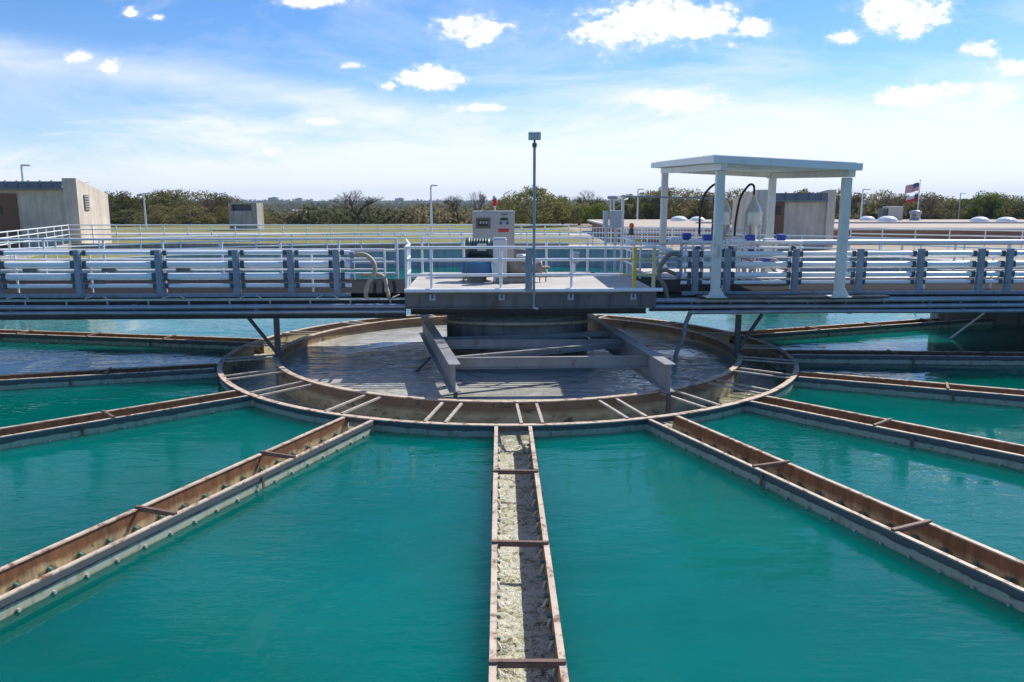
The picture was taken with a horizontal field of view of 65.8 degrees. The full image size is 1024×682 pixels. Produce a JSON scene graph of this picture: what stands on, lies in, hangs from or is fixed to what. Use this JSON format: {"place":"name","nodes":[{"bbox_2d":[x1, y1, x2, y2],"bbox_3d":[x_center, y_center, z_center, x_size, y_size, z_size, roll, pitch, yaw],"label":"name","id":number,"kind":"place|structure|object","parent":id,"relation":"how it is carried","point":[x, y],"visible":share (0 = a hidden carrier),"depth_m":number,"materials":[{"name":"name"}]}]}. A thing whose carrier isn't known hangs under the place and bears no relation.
{"place":"outdoors","nodes":[
{"label":"outdoors","id":0,"kind":"place"},
{"bbox_2d":[111,233,603,245],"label":"path","id":1,"kind":"structure","parent":0,"point":[574,234],"depth_m":76.41,"materials":[{"name":"concrete"}]},
{"bbox_2d":[579,226,734,245],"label":"picket fence","id":2,"kind":"object","parent":1,"relation":"on","point":[580,240],"visible":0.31,"depth_m":58.00,"materials":[{"name":"metal"}]},
{"bbox_2d":[217,314,798,437],"bbox_3d":[-0.100,0.543,22.354,15.430,0.840,15.429,0,10,0],"label":"collector ring","id":3,"kind":"object","parent":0,"point":[611,414],"visible":0.62,"depth_m":16.78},
{"bbox_2d":[0,417,374,620],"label":"launder","id":4,"kind":"object","parent":3,"relation":"attached to","point":[73,559],"visible":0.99,"depth_m":10.62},
{"bbox_2d":[248,319,283,356],"bbox_3d":[-6.453,-0.121,20.653,0.908,1.061,0.205,0,10,-2],"label":"bridge hanger","id":5,"kind":"object","parent":3,"relation":"on","point":[276,349],"visible":1,"depth_m":20.64,"materials":[{"name":"metal"}]},
{"bbox_2d":[226,351,789,444],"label":"channel water","id":6,"kind":"structure","parent":3,"relation":"in","point":[249,384],"depth_m":20.29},
{"bbox_2d":[489,426,568,681],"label":"launder","id":7,"kind":"object","parent":3,"relation":"attached to","point":[558,663],"visible":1,"depth_m":8.92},
{"bbox_2d":[496,444,556,681],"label":"trough water","id":8,"kind":"structure","parent":7,"relation":"in","point":[524,627],"depth_m":9.49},
{"bbox_2d":[731,314,763,353],"bbox_3d":[6.288,-0.198,21.091,0.810,1.059,0.205,0,10,-2],"label":"bridge hanger","id":9,"kind":"object","parent":3,"relation":"on","point":[738,344],"visible":0.95,"depth_m":21.07,"materials":[{"name":"metal"}]},
{"bbox_2d":[646,416,1023,612],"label":"launder","id":10,"kind":"object","parent":3,"relation":"attached to","point":[996,574],"visible":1,"depth_m":10.80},
{"bbox_2d":[280,324,735,399],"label":"well water","id":11,"kind":"structure","parent":0,"point":[390,361],"depth_m":20.31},
{"bbox_2d":[447,314,588,355],"bbox_3d":[0.150,0.610,22.955,4.240,3.020,4.240,0,10,0],"label":"drum","id":12,"kind":"object","parent":11,"relation":"in","point":[453,330],"visible":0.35,"depth_m":21.19,"materials":[{"name":"metal"}]},
{"bbox_2d":[443,319,591,325],"bbox_3d":[0.150,-0.500,21.250,4.117,0.220,1.448,0,10,0],"label":"rim","id":13,"kind":"object","parent":12,"relation":"on","point":[517,323],"visible":1,"depth_m":20.76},
{"bbox_2d":[419,314,675,413],"bbox_3d":[0.300,0.374,20.288,5.186,1.112,8.314,-1,10,-7],"label":"support frame","id":14,"kind":"object","parent":11,"relation":"in","point":[645,362],"visible":0.89,"depth_m":18.72,"materials":[{"name":"grey paint"}]},
{"bbox_2d":[673,311,691,365],"bbox_3d":[4.513,0.002,20.941,0.528,1.623,0.150,-3,10,-17],"label":"drain pipe","id":15,"kind":"object","parent":11,"relation":"in","point":[682,339],"visible":0.93,"depth_m":20.87,"materials":[{"name":"metal"}]},
{"bbox_2d":[0,266,1023,681],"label":"basin water","id":16,"kind":"structure","parent":0,"point":[366,558],"depth_m":10.25,"materials":[{"name":"liquid"}]},
{"bbox_2d":[0,363,218,389],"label":"launder","id":17,"kind":"object","parent":16,"relation":"in","point":[110,375],"visible":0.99,"depth_m":19.27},
{"bbox_2d":[0,390,251,450],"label":"launder","id":18,"kind":"object","parent":16,"relation":"in","point":[32,433],"visible":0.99,"depth_m":15.46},
{"bbox_2d":[0,329,262,357],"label":"launder","id":19,"kind":"object","parent":16,"relation":"in","point":[174,340],"visible":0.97,"depth_m":24.38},
{"bbox_2d":[730,317,994,350],"bbox_3d":[14.335,-0.439,27.662,15.522,0.611,0.744,-4,11,-20],"label":"launder","id":20,"kind":"object","parent":16,"relation":"in","point":[839,329],"visible":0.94,"depth_m":26.50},
{"bbox_2d":[746,396,1023,470],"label":"launder","id":21,"kind":"object","parent":16,"relation":"in","point":[986,450],"visible":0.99,"depth_m":14.64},
{"bbox_2d":[781,349,1023,371],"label":"launder","id":22,"kind":"object","parent":16,"relation":"in","point":[888,356],"visible":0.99,"depth_m":21.51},
{"bbox_2d":[794,371,1023,406],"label":"launder","id":23,"kind":"object","parent":16,"relation":"in","point":[945,391],"visible":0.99,"depth_m":18.00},
{"bbox_2d":[930,269,1023,323],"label":"abutment","id":24,"kind":"object","parent":16,"relation":"in","point":[1009,318],"visible":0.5,"depth_m":28.32,"materials":[{"name":"concrete"}]},
{"bbox_2d":[0,268,1023,319],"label":"walkway bridge","id":25,"kind":"structure","parent":24,"relation":"on","point":[559,295],"depth_m":20.80,"materials":[{"name":"metal"}]},
{"bbox_2d":[0,250,355,297],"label":"pipe rack","id":26,"kind":"object","parent":25,"relation":"on","point":[157,264],"visible":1,"depth_m":20.32,"materials":[{"name":"grey metal"}]},
{"bbox_2d":[354,252,376,298],"bbox_3d":[-3.784,-1.691,20.443,0.606,1.192,0.277,0,10,0],"label":"hose","id":27,"kind":"object","parent":26,"relation":"attached to","point":[374,270],"visible":1,"depth_m":20.37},
{"bbox_2d":[0,248,385,292],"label":"railing","id":28,"kind":"object","parent":25,"relation":"on","point":[16,270],"visible":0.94,"depth_m":20.58,"materials":[{"name":"metal"}]},
{"bbox_2d":[0,238,398,278],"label":"railing","id":29,"kind":"object","parent":25,"relation":"on","point":[396,273],"visible":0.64,"depth_m":23.94,"materials":[{"name":"metal"}]},
{"bbox_2d":[0,303,404,310],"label":"conduit","id":30,"kind":"object","parent":25,"relation":"attached to","point":[182,307],"visible":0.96,"depth_m":20.05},
{"bbox_2d":[0,309,404,315],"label":"conduit","id":31,"kind":"object","parent":25,"relation":"attached to","point":[264,312],"visible":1,"depth_m":20.09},
{"bbox_2d":[359,272,390,297],"bbox_3d":[-3.542,-1.452,20.679,0.965,0.664,0.223,5,11,25],"label":"hose","id":32,"kind":"object","parent":25,"relation":"attached to","point":[381,275],"visible":0.91,"depth_m":20.52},
{"bbox_2d":[404,239,410,288],"bbox_3d":[-2.902,-2.200,22.059,0.173,1.126,4.022,-1,10,-7],"label":"railing","id":33,"kind":"object","parent":25,"relation":"on","point":[408,262],"visible":0.59,"depth_m":21.17,"materials":[{"name":"metal"}]},
{"bbox_2d":[472,211,514,263],"bbox_3d":[-0.567,-3.022,24.345,1.280,1.950,0.520,-1,10,-3],"label":"control cabinet","id":34,"kind":"object","parent":25,"relation":"on","point":[490,224],"visible":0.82,"depth_m":24.08,"materials":[{"name":"grey metal"}]},
{"bbox_2d":[421,237,588,272],"bbox_3d":[-0.219,-2.737,25.104,5.323,1.126,0.073,0,10,-2],"label":"railing","id":35,"kind":"object","parent":25,"relation":"on","point":[546,250],"visible":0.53,"depth_m":25.03,"materials":[{"name":"metal"}]},
{"bbox_2d":[462,237,549,282],"bbox_3d":[-0.172,-2.296,22.321,2.456,1.265,1.160,0,10,0],"label":"drive unit","id":36,"kind":"object","parent":25,"relation":"on","point":[474,267],"visible":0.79,"depth_m":21.98,"materials":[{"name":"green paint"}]},
{"bbox_2d":[404,246,620,288],"bbox_3d":[0.019,-1.835,19.988,5.437,1.126,0.073,0,10,-2],"label":"railing","id":37,"kind":"object","parent":25,"relation":"on","point":[500,274],"visible":1,"depth_m":19.93,"materials":[{"name":"metal"}]},
{"bbox_2d":[525,132,540,309],"bbox_3d":[0.517,-2.940,19.642,0.365,4.381,0.213,0,10,0],"label":"floodlight pole","id":38,"kind":"object","parent":25,"relation":"on","point":[529,281],"visible":1,"depth_m":19.74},
{"bbox_2d":[603,196,621,271],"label":"junction boxes","id":39,"kind":"object","parent":25,"relation":"on","point":[613,219],"visible":0.97,"depth_m":24.83,"materials":[{"name":"grey metal"}]},
{"bbox_2d":[620,237,634,277],"bbox_3d":[3.522,-2.569,24.148,0.073,1.126,2.073,0,10,-2],"label":"railing","id":40,"kind":"object","parent":25,"relation":"on","point":[628,250],"visible":0.62,"depth_m":24.15,"materials":[{"name":"metal"}]},
{"bbox_2d":[620,246,658,287],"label":"yellow gate","id":41,"kind":"structure","parent":25,"relation":"on","point":[635,259],"depth_m":20.05,"materials":[{"name":"metal"}]},
{"bbox_2d":[628,240,672,278],"bbox_3d":[4.012,-2.368,22.983,1.291,1.135,0.206,3,10,17],"label":"valve manifold","id":42,"kind":"object","parent":25,"relation":"on","point":[640,242],"visible":0.88,"depth_m":23.02,"materials":[{"name":"white plastic"}]},
{"bbox_2d":[620,195,713,272],"bbox_3d":[4.995,-3.385,25.398,3.030,2.540,0.120,0,10,0],"label":"overhead conduit","id":43,"kind":"object","parent":25,"relation":"on","point":[622,210],"visible":0.44,"depth_m":25.18,"materials":[{"name":"metal"}]},
{"bbox_2d":[669,233,690,277],"bbox_3d":[5.190,-2.641,24.491,0.620,1.390,0.295,0,10,0],"label":"dosing pump","id":44,"kind":"object","parent":25,"relation":"on","point":[685,236],"visible":0.76,"depth_m":24.33,"materials":[{"name":"white plastic"}]},
{"bbox_2d":[690,234,712,280],"bbox_3d":[5.590,-2.468,23.506,0.620,1.390,0.295,0,10,0],"label":"dosing pump","id":45,"kind":"object","parent":25,"relation":"on","point":[706,237],"visible":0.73,"depth_m":23.34,"materials":[{"name":"blue plastic"}]},
{"bbox_2d":[713,196,731,271],"bbox_3d":[6.440,-3.194,24.315,0.570,2.540,0.570,0,10,0],"label":"hopper","id":46,"kind":"object","parent":25,"relation":"on","point":[727,218],"visible":0.32,"depth_m":24.03,"materials":[{"name":"silver metal"}]},
{"bbox_2d":[698,183,714,233],"bbox_3d":[6.096,-4.042,24.165,0.766,1.562,0.070,0,10,0],"label":"feed hose","id":47,"kind":"object","parent":46,"relation":"attached to","point":[701,205],"visible":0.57,"depth_m":24.14,"materials":[{"name":"black rubber"}]},
{"bbox_2d":[682,241,803,280],"bbox_3d":[6.650,-2.273,22.852,3.500,1.235,0.172,0,10,0],"label":"pipe stand","id":48,"kind":"object","parent":25,"relation":"on","point":[790,247],"visible":0.46,"depth_m":22.77,"materials":[{"name":"grey metal"}]},
{"bbox_2d":[732,235,754,279],"bbox_3d":[6.790,-2.433,23.309,0.620,1.390,0.295,0,10,0],"label":"dosing pump","id":49,"kind":"object","parent":25,"relation":"on","point":[749,237],"visible":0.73,"depth_m":23.15,"materials":[{"name":"blue plastic"}]},
{"bbox_2d":[741,195,762,271],"bbox_3d":[7.370,-3.194,24.315,0.570,2.540,0.570,0,10,0],"label":"hopper","id":50,"kind":"object","parent":25,"relation":"on","point":[752,222],"visible":0.68,"depth_m":24.05,"materials":[{"name":"silver metal"}]},
{"bbox_2d":[733,183,754,235],"bbox_3d":[7.100,-4.009,24.171,0.610,1.599,0.070,0,10,0],"label":"feed hose","id":51,"kind":"object","parent":50,"relation":"on","point":[739,200],"visible":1,"depth_m":24.11,"materials":[{"name":"black rubber"}]},
{"bbox_2d":[750,239,1023,244],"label":"white pipe","id":52,"kind":"object","parent":50,"relation":"attached to","point":[933,242],"depth_m":24.32,"materials":[{"name":"plastic"}]},
{"bbox_2d":[651,155,862,297],"bbox_3d":[6.805,-3.656,23.776,3.870,3.736,8.700,0,10,0],"label":"shelter","id":53,"kind":"object","parent":25,"relation":"on","point":[720,167],"visible":0.84,"depth_m":20.00,"materials":[{"name":"beige paint"}]},
{"bbox_2d":[763,234,785,279],"bbox_3d":[7.890,-2.537,23.900,0.620,1.390,0.295,0,10,0],"label":"dosing pump","id":54,"kind":"object","parent":25,"relation":"on","point":[780,237],"visible":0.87,"depth_m":23.74,"materials":[{"name":"blue plastic"}]},
{"bbox_2d":[631,242,1009,276],"bbox_3d":[15.764,-2.610,25.185,24.173,1.086,0.073,0,10,-2],"label":"railing","id":55,"kind":"object","parent":25,"relation":"on","point":[739,260],"visible":0.15,"depth_m":24.78,"materials":[{"name":"metal"}]},
{"bbox_2d":[654,303,1023,308],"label":"conduit","id":56,"kind":"object","parent":25,"relation":"attached to","point":[812,306],"visible":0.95,"depth_m":20.62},
{"bbox_2d":[655,256,1023,289],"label":"railing","id":57,"kind":"object","parent":25,"relation":"on","point":[990,285],"visible":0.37,"depth_m":21.43,"materials":[{"name":"metal"}]},
{"bbox_2d":[656,297,1023,302],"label":"conduit","id":58,"kind":"object","parent":25,"relation":"attached to","point":[792,300],"visible":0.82,"depth_m":20.59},
{"bbox_2d":[675,248,1023,294],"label":"railing","id":59,"kind":"object","parent":25,"relation":"on","point":[1009,263],"visible":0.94,"depth_m":20.92,"materials":[{"name":"galvanised grey steel"}]},
{"bbox_2d":[656,252,678,297],"bbox_3d":[4.081,-1.717,20.695,0.629,1.218,0.272,-3,10,-17],"label":"hose","id":60,"kind":"object","parent":59,"relation":"attached to","point":[667,256],"visible":0.96,"depth_m":20.63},
{"bbox_2d":[689,308,1023,313],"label":"conduit","id":61,"kind":"object","parent":25,"relation":"attached to","point":[850,311],"visible":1,"depth_m":20.66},
{"bbox_2d":[0,200,1023,261],"bbox_3d":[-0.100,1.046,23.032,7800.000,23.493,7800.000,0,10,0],"label":"ground","id":62,"kind":"structure","parent":0,"point":[574,227],"depth_m":72.27,"materials":[{"name":"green plant"}]},
{"bbox_2d":[0,178,111,246],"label":"concrete building","id":63,"kind":"structure","parent":62,"relation":"on","point":[27,204],"depth_m":56.51,"materials":[{"name":"paint"}]},
{"bbox_2d":[0,193,21,246],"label":"door","id":64,"kind":"structure","parent":63,"relation":"in","point":[9,215],"depth_m":56.45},
{"bbox_2d":[108,191,154,226],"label":"leafy tree","id":65,"kind":"object","parent":62,"relation":"on","point":[127,200],"visible":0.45,"depth_m":136.63,"materials":[{"name":"green plant"}]},
{"bbox_2d":[110,209,155,226],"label":"leafy tree","id":66,"kind":"object","parent":62,"relation":"on","point":[125,220],"visible":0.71,"depth_m":127.33,"materials":[{"name":"green plant"}]},
{"bbox_2d":[124,193,171,226],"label":"leafy tree","id":67,"kind":"object","parent":62,"relation":"on","point":[147,197],"visible":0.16,"depth_m":147.24,"materials":[{"name":"green plant"}]},
{"bbox_2d":[131,204,186,223],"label":"leafy tree","id":68,"kind":"object","parent":62,"relation":"on","point":[159,219],"visible":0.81,"depth_m":123.32,"materials":[{"name":"green plant"}]},
{"bbox_2d":[142,189,190,223],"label":"leafy tree","id":69,"kind":"object","parent":62,"relation":"on","point":[161,193],"visible":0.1,"depth_m":151.26,"materials":[{"name":"green plant"}]},
{"bbox_2d":[156,188,203,223],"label":"leafy tree","id":70,"kind":"object","parent":62,"relation":"on","point":[173,196],"visible":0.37,"depth_m":146.34,"materials":[{"name":"green plant"}]},
{"bbox_2d":[161,205,218,223],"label":"leafy tree","id":71,"kind":"object","parent":62,"relation":"on","point":[190,218],"visible":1,"depth_m":119.93,"materials":[{"name":"green plant"}]},
{"bbox_2d":[167,189,226,223],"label":"leafy tree","id":72,"kind":"object","parent":62,"relation":"on","point":[196,196],"visible":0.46,"depth_m":141.99,"materials":[{"name":"green plant"}]},
{"bbox_2d":[196,205,228,223],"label":"leafy tree","id":73,"kind":"object","parent":62,"relation":"on","point":[225,219],"visible":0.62,"depth_m":124.95,"materials":[{"name":"green plant"}]},
{"bbox_2d":[192,192,232,223],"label":"leafy tree","id":74,"kind":"object","parent":62,"relation":"on","point":[219,197],"visible":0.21,"depth_m":147.48,"materials":[{"name":"green plant"}]},
{"bbox_2d":[228,203,263,228],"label":"concrete kiosk","id":75,"kind":"object","parent":62,"relation":"on","point":[245,213],"visible":0.93,"depth_m":89.83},
{"bbox_2d":[0,243,568,261],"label":"curb wall","id":76,"kind":"structure","parent":62,"relation":"on","point":[188,245],"depth_m":55.75,"materials":[{"name":"concrete"}]},
{"bbox_2d":[0,225,69,247],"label":"railing","id":77,"kind":"object","parent":76,"relation":"on","point":[37,233],"visible":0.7,"depth_m":48.63,"materials":[{"name":"metal"}]},
{"bbox_2d":[68,224,569,242],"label":"railing","id":78,"kind":"object","parent":76,"relation":"on","point":[306,229],"visible":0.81,"depth_m":55.64,"materials":[{"name":"metal"}]},
{"bbox_2d":[327,190,384,223],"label":"bare tree","id":79,"kind":"object","parent":62,"relation":"on","point":[368,203],"visible":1,"depth_m":118.41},
{"bbox_2d":[439,195,464,223],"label":"bare tree","id":80,"kind":"object","parent":62,"relation":"on","point":[455,208],"visible":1,"depth_m":127.72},
{"bbox_2d":[467,191,487,210],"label":"bare tree","id":81,"kind":"object","parent":62,"relation":"on","point":[482,197],"visible":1,"depth_m":122.82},
{"bbox_2d":[486,185,574,226],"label":"leafy tree","id":82,"kind":"object","parent":62,"relation":"on","point":[545,214],"visible":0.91,"depth_m":101.56,"materials":[{"name":"green plant"}]},
{"bbox_2d":[530,195,588,223],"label":"leafy tree","id":83,"kind":"object","parent":62,"relation":"on","point":[578,208],"visible":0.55,"depth_m":105.11,"materials":[{"name":"green plant"}]},
{"bbox_2d":[109,198,1023,223],"bbox_3d":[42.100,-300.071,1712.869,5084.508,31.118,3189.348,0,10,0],"label":"woods","id":84,"kind":"object","parent":62,"relation":"on","point":[311,212],"visible":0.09,"depth_m":157.39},
{"bbox_2d":[571,190,603,203],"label":"bare tree","id":85,"kind":"object","parent":62,"relation":"on","point":[583,198],"visible":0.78,"depth_m":157.21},
{"bbox_2d":[577,202,609,223],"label":"leafy tree","id":86,"kind":"object","parent":62,"relation":"on","point":[596,208],"visible":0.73,"depth_m":102.14,"materials":[{"name":"green plant"}]},
{"bbox_2d":[609,194,653,218],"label":"leafy tree","id":87,"kind":"object","parent":62,"relation":"on","point":[629,200],"visible":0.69,"depth_m":132.20,"materials":[{"name":"green plant"}]},
{"bbox_2d":[624,190,673,218],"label":"leafy tree","id":88,"kind":"object","parent":62,"relation":"on","point":[652,202],"visible":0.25,"depth_m":136.94,"materials":[{"name":"green plant"}]},
{"bbox_2d":[639,186,700,218],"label":"leafy tree","id":89,"kind":"object","parent":62,"relation":"on","point":[675,210],"visible":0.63,"depth_m":131.69,"materials":[{"name":"green plant"}]},
{"bbox_2d":[623,226,745,247],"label":"railing","id":90,"kind":"object","parent":62,"relation":"on","point":[671,231],"visible":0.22,"depth_m":55.35,"materials":[{"name":"metal"}]},
{"bbox_2d":[668,188,712,218],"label":"leafy tree","id":91,"kind":"object","parent":62,"relation":"on","point":[695,208],"visible":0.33,"depth_m":137.16,"materials":[{"name":"green plant"}]},
{"bbox_2d":[686,192,732,218],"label":"leafy tree","id":92,"kind":"object","parent":62,"relation":"on","point":[705,212],"visible":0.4,"depth_m":136.37,"materials":[{"name":"green plant"}]},
{"bbox_2d":[725,188,748,211],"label":"leafy tree","id":93,"kind":"object","parent":62,"relation":"on","point":[731,193],"visible":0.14,"depth_m":146.74,"materials":[{"name":"green plant"}]},
{"bbox_2d":[587,219,1023,242],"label":"brick building","id":94,"kind":"structure","parent":62,"relation":"on","point":[992,224],"depth_m":62.18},
{"bbox_2d":[877,206,902,219],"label":"rooftop unit","id":95,"kind":"object","parent":94,"relation":"on","point":[896,211],"visible":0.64,"depth_m":85.19,"materials":[{"name":"beige metal"}]},
{"bbox_2d":[835,188,860,218],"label":"leafy tree","id":96,"kind":"object","parent":62,"relation":"on","point":[838,194],"visible":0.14,"depth_m":156.61,"materials":[{"name":"green plant"}]},
{"bbox_2d":[850,192,875,218],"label":"leafy tree","id":97,"kind":"object","parent":62,"relation":"on","point":[859,195],"visible":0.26,"depth_m":156.39,"materials":[{"name":"green plant"}]},
{"bbox_2d":[853,189,906,218],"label":"leafy tree","id":98,"kind":"object","parent":62,"relation":"on","point":[878,195],"visible":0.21,"depth_m":152.08,"materials":[{"name":"green plant"}]},
{"bbox_2d":[876,191,909,205],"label":"tree","id":99,"kind":"object","parent":62,"relation":"on","point":[886,198],"visible":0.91,"depth_m":137.45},
{"bbox_2d":[902,191,952,218],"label":"leafy tree","id":100,"kind":"object","parent":62,"relation":"on","point":[938,213],"visible":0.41,"depth_m":146.49,"materials":[{"name":"green plant"}]},
{"bbox_2d":[919,193,937,218],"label":"bare tree","id":101,"kind":"object","parent":62,"relation":"on","point":[928,207],"visible":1,"depth_m":137.72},
{"bbox_2d":[849,228,1023,250],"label":"railing","id":102,"kind":"object","parent":62,"relation":"on","point":[949,235],"visible":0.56,"depth_m":50.10,"materials":[{"name":"metal"}]},
{"bbox_2d":[922,194,962,218],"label":"leafy tree","id":103,"kind":"object","parent":62,"relation":"on","point":[948,205],"visible":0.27,"depth_m":151.62,"materials":[{"name":"green plant"}]},
{"bbox_2d":[955,190,1008,218],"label":"leafy tree","id":104,"kind":"object","parent":62,"relation":"on","point":[978,202],"visible":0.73,"depth_m":146.96,"materials":[{"name":"green plant"}]},
{"bbox_2d":[960,191,1021,218],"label":"leafy tree","id":105,"kind":"object","parent":62,"relation":"on","point":[1009,205],"visible":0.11,"depth_m":151.18,"materials":[{"name":"green plant"}]},
{"bbox_2d":[998,196,1023,218],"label":"leafy tree","id":106,"kind":"object","parent":62,"relation":"on","point":[1021,207],"visible":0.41,"depth_m":147.64,"materials":[{"name":"green plant"}]},
{"bbox_2d":[0,0,1023,200],"label":"sky","id":107,"kind":"structure","parent":0,"point":[316,100],"materials":[{"name":"blue"}]},
{"bbox_2d":[731,190,836,248],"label":"concrete building","id":108,"kind":"structure","parent":0,"point":[809,213],"depth_m":54.15,"materials":[{"name":"paint"}]},
{"bbox_2d":[773,202,784,245],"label":"door","id":109,"kind":"structure","parent":108,"relation":"in","point":[779,206],"depth_m":54.09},
{"label":"basin floor","id":110,"kind":"structure","parent":0,"visible":0},
{"bbox_2d":[1,249,1023,273],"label":"tank wall","id":111,"kind":"structure","parent":110,"relation":"on","point":[457,253],"depth_m":52.60,"materials":[{"name":"concrete"}]},
{"bbox_2d":[0,232,1023,261],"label":"railing","id":112,"kind":"object","parent":111,"relation":"on","point":[394,233],"visible":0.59,"depth_m":49.63,"materials":[{"name":"metal"}]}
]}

